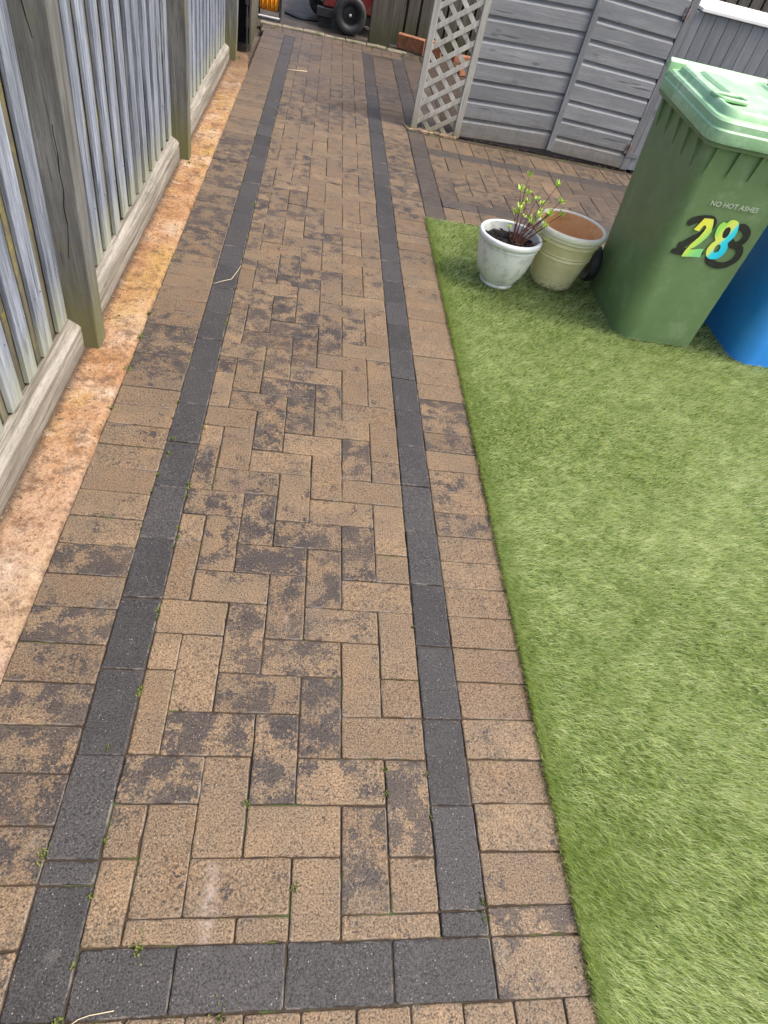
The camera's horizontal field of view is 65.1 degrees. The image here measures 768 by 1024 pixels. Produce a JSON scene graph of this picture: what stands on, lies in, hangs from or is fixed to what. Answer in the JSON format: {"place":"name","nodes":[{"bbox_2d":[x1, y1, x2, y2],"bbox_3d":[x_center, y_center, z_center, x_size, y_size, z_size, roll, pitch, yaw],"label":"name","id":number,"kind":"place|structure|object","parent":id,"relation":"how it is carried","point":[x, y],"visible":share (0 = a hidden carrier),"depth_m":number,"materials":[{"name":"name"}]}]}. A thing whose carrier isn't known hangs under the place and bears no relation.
{"place":"outdoors","nodes":[
{"label":"outdoors","id":0,"kind":"place"},
{"bbox_2d":[258,0,281,22],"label":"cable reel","id":1,"kind":"object","parent":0,"point":[272,5],"visible":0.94,"depth_m":6.42,"materials":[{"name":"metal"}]},
{"bbox_2d":[0,24,631,1023],"bbox_3d":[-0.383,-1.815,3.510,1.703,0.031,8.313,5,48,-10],"label":"garden path","id":2,"kind":"structure","parent":0,"point":[338,308],"depth_m":1.54,"materials":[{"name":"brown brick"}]},
{"bbox_2d":[72,1010,113,1023],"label":"straw","id":3,"kind":"object","parent":2,"relation":"on","point":[93,1014],"visible":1,"depth_m":1.03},
{"bbox_2d":[0,51,247,684],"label":"concrete strip","id":4,"kind":"object","parent":2,"relation":"on","point":[29,540],"visible":0.81,"depth_m":2.03,"materials":[{"name":"beige concrete"}]},
{"bbox_2d":[0,46,630,647],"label":"grit and litter","id":5,"kind":"object","parent":4,"relation":"on","point":[162,264],"visible":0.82,"depth_m":2.79,"materials":[{"name":"beige gravel"}]},
{"bbox_2d":[35,27,607,1023],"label":"weeds","id":6,"kind":"object","parent":2,"relation":"on","point":[385,769],"visible":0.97,"depth_m":1.25,"materials":[{"name":"green plant"}]},
{"bbox_2d":[404,124,456,139],"bbox_3d":[0.370,-2.982,4.746,0.440,0.036,0.077,5,48,-10],"label":"mortar bed","id":7,"kind":"object","parent":2,"relation":"on","point":[434,132],"visible":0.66,"depth_m":4.73,"materials":[{"name":"beige concrete"}]},
{"bbox_2d":[410,0,491,137],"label":"lattice trellis","id":8,"kind":"object","parent":7,"relation":"on","point":[474,46],"visible":1,"depth_m":4.41,"materials":[{"name":"grey wood"}]},
{"bbox_2d":[459,0,692,167],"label":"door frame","id":9,"kind":"structure","parent":2,"relation":"on","point":[525,88],"depth_m":4.50,"materials":[{"name":"wood"}]},
{"bbox_2d":[459,0,596,148],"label":"door","id":10,"kind":"structure","parent":9,"relation":"in","point":[529,50],"depth_m":4.47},
{"bbox_2d":[551,0,691,167],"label":"door","id":11,"kind":"structure","parent":9,"relation":"in","point":[630,43],"depth_m":4.54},
{"bbox_2d":[257,0,460,64],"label":"back yard","id":12,"kind":"structure","parent":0,"point":[300,7],"depth_m":6.76,"materials":[{"name":"grey concrete"}]},
{"bbox_2d":[284,10,318,21],"bbox_3d":[-0.906,-5.666,6.889,0.475,0.034,0.276,5,48,-10],"label":"hose","id":13,"kind":"object","parent":12,"relation":"on","point":[301,17],"visible":0.83,"depth_m":6.84,"materials":[{"name":"black rubber"}]},
{"bbox_2d":[309,0,372,35],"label":"ride on mower","id":14,"kind":"object","parent":12,"relation":"on","point":[351,17],"visible":0.93,"depth_m":6.61,"materials":[{"name":"red metal"}]},
{"bbox_2d":[367,0,396,48],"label":"gate post","id":15,"kind":"object","parent":12,"relation":"on","point":[381,21],"depth_m":6.41,"materials":[{"name":"brown wood"}]},
{"bbox_2d":[397,32,424,53],"bbox_3d":[0.300,-5.199,6.677,0.300,0.136,0.076,18,47,2],"label":"brick","id":16,"kind":"object","parent":12,"relation":"on","point":[411,43],"visible":1,"depth_m":6.65,"materials":[{"name":"brick"}]},
{"bbox_2d":[423,39,441,59],"bbox_3d":[0.543,-5.096,6.631,0.190,0.154,0.074,15,47,0],"label":"brick","id":17,"kind":"object","parent":12,"relation":"on","point":[436,52],"visible":0.29,"depth_m":6.62,"materials":[{"name":"red brick"}]},
{"bbox_2d":[451,55,470,63],"bbox_3d":[0.859,-5.000,6.651,0.210,0.070,0.100,-1,49,-15],"label":"brick","id":18,"kind":"object","parent":12,"relation":"on","point":[454,59],"visible":0.39,"depth_m":6.62,"materials":[{"name":"brick"}]},
{"bbox_2d":[390,0,767,75],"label":"back fence","id":19,"kind":"object","parent":12,"relation":"on","point":[412,17],"depth_m":6.67,"materials":[{"name":"brown wood"}]},
{"bbox_2d":[237,28,632,173],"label":"ground","id":20,"kind":"structure","parent":0,"point":[258,35],"depth_m":5.67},
{"bbox_2d":[0,0,238,513],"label":"board fence","id":21,"kind":"object","parent":20,"relation":"on","point":[103,104],"visible":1,"depth_m":2.01,"materials":[{"name":"grey wood"}]},
{"bbox_2d":[237,0,249,43],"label":"black board panel","id":22,"kind":"object","parent":20,"relation":"on","point":[241,37],"depth_m":5.58,"materials":[{"name":"paint"}]},
{"bbox_2d":[246,0,258,50],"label":"gate leaf","id":23,"kind":"object","parent":22,"relation":"attached to","point":[251,18],"visible":1,"depth_m":5.23,"materials":[{"name":"grey wood"}]},
{"bbox_2d":[260,20,406,56],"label":"kerb","id":24,"kind":"structure","parent":20,"relation":"on","point":[370,45],"depth_m":6.28,"materials":[{"name":"grey concrete"}]},
{"bbox_2d":[619,0,767,170],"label":"storage box","id":25,"kind":"object","parent":20,"relation":"on","point":[723,35],"visible":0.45,"depth_m":4.44,"materials":[{"name":"grey plastic"},{"name":"white plastic"}]},
{"bbox_2d":[392,58,630,247],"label":"side path","id":26,"kind":"structure","parent":0,"point":[491,169],"depth_m":4.37,"materials":[{"name":"brown brick"}]},
{"bbox_2d":[419,57,625,171],"bbox_3d":[1.207,-3.876,5.792,1.565,0.046,2.550,5,48,-10],"label":"earth bed","id":27,"kind":"object","parent":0,"point":[450,80],"visible":0.21,"depth_m":5.06,"materials":[{"name":"brown soil"}]},
{"bbox_2d":[455,65,465,76],"bbox_3d":[0.810,-4.566,6.232,0.140,0.070,0.100,-20,56,-28],"label":"brick","id":28,"kind":"object","parent":27,"relation":"on","point":[461,72],"visible":0.34,"depth_m":6.20,"materials":[{"name":"orange brick"}]},
{"bbox_2d":[425,217,767,1023],"bbox_3d":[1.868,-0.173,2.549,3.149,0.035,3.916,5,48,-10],"label":"artificial grass","id":29,"kind":"structure","parent":0,"point":[605,1013],"depth_m":1.83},
{"bbox_2d":[477,219,541,288],"bbox_3d":[0.614,-1.307,3.092,0.325,0.256,0.325,5,48,-10],"label":"plant pot","id":30,"kind":"object","parent":29,"relation":"on","point":[503,263],"visible":0.93,"depth_m":3.01,"materials":[{"name":"white ceramic"}]},
{"bbox_2d":[507,171,565,246],"bbox_3d":[0.745,-1.446,2.934,0.267,0.348,0.143,13,47,-3],"label":"young shrub","id":31,"kind":"object","parent":30,"relation":"in","point":[533,219],"visible":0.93,"depth_m":2.94,"materials":[{"name":"green plant"}]},
{"bbox_2d":[530,208,606,290],"bbox_3d":[0.938,-1.373,3.196,0.378,0.311,0.378,5,48,-10],"label":"plant pot","id":32,"kind":"object","parent":29,"relation":"on","point":[566,251],"visible":0.94,"depth_m":3.14,"materials":[{"name":"ceramic"}]},
{"bbox_2d":[578,57,767,346],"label":"wheelie bin","id":33,"kind":"object","parent":29,"relation":"on","point":[688,227],"visible":0.95,"depth_m":2.67,"materials":[{"name":"green plastic"}]},
{"bbox_2d":[704,225,767,367],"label":"wheelie bin","id":34,"kind":"object","parent":29,"relation":"on","point":[736,321],"visible":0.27,"depth_m":3.02,"materials":[{"name":"blue plastic"}]}
]}

